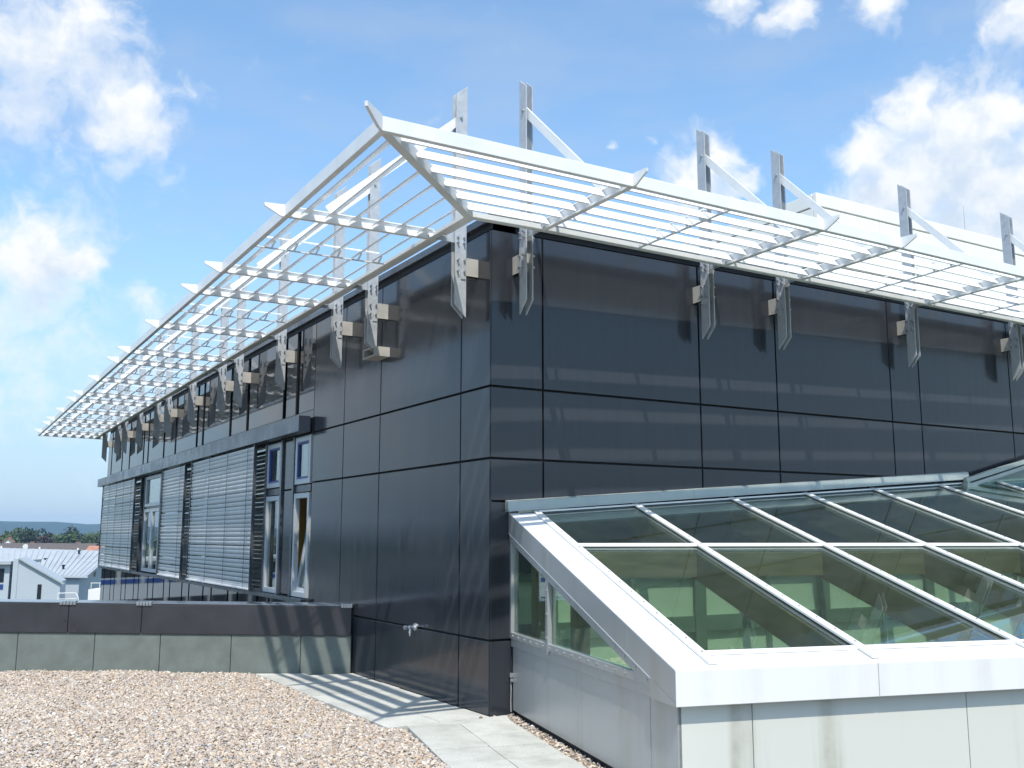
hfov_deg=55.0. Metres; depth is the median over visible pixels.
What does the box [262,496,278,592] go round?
window
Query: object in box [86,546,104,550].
house
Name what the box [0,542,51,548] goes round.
house
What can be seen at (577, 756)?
gravel
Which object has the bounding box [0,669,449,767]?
gravel
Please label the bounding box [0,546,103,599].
hall
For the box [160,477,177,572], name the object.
window
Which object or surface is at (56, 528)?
hills
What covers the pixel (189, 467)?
window
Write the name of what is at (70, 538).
tree
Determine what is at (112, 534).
venetian blind
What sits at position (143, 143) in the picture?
sky
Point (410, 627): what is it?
water tap
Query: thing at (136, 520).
window
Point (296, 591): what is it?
window
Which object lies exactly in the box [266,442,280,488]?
window
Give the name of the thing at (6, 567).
banded office
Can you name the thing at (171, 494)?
venetian blind
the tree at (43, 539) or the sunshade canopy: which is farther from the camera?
the tree at (43, 539)
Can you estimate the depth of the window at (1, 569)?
89.84 m
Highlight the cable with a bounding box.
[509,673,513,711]
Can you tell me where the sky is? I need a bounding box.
[0,0,1023,523]
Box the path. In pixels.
[257,673,586,767]
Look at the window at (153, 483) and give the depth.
23.55 m
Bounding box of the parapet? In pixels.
[0,599,353,674]
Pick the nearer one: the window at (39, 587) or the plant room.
the plant room
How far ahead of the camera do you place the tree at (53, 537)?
324.18 m
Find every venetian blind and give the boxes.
[98,477,136,570]
[157,463,187,579]
[185,444,257,591]
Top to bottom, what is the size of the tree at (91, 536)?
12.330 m
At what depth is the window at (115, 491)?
28.29 m
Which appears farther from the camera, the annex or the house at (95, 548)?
the house at (95, 548)
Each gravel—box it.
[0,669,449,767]
[493,713,605,767]
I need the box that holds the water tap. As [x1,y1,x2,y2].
[403,623,416,635]
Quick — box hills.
[0,521,99,536]
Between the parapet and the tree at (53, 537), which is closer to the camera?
the parapet
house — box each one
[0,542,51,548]
[2,537,15,542]
[46,542,98,549]
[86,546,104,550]
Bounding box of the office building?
[97,214,1023,716]
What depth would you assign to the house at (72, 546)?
170.28 m
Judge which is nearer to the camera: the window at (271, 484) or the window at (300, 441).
the window at (300, 441)
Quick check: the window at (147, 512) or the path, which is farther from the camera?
the window at (147, 512)
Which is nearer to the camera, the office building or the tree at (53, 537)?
the office building
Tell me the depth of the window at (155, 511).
23.03 m
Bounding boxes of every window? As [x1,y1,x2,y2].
[0,568,4,581]
[37,584,41,598]
[104,491,118,563]
[115,488,129,565]
[126,479,140,570]
[141,509,151,571]
[145,474,160,506]
[148,508,158,572]
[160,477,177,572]
[175,466,194,578]
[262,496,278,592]
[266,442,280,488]
[291,492,311,597]
[294,434,313,484]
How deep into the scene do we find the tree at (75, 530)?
334.95 m
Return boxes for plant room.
[683,192,1023,312]
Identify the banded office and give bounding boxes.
[0,559,41,598]
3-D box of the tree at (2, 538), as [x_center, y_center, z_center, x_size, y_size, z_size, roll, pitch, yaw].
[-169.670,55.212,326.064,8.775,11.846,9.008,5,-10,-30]
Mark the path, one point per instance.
(451, 736)
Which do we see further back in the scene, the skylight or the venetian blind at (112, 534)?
the venetian blind at (112, 534)
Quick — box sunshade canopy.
[34,80,1023,461]
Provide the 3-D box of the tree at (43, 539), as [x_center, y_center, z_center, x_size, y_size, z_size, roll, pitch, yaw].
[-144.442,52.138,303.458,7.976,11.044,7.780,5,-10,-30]
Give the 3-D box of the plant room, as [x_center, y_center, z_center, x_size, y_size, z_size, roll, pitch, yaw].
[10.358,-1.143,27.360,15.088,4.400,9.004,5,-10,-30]
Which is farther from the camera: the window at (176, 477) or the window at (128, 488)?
the window at (128, 488)
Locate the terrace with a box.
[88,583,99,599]
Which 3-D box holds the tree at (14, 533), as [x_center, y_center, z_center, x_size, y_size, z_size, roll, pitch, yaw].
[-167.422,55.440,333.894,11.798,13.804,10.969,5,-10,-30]
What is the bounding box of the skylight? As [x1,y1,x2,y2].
[505,459,1023,767]
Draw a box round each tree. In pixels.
[0,534,14,541]
[2,527,25,542]
[17,527,50,542]
[36,535,55,542]
[46,532,58,542]
[56,532,83,542]
[61,526,86,539]
[81,531,99,543]
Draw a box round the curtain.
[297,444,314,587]
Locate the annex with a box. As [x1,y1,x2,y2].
[10,557,65,599]
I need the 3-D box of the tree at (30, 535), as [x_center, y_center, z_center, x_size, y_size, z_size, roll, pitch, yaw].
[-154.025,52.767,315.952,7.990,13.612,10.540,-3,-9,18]
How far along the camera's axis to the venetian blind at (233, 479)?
17.20 m

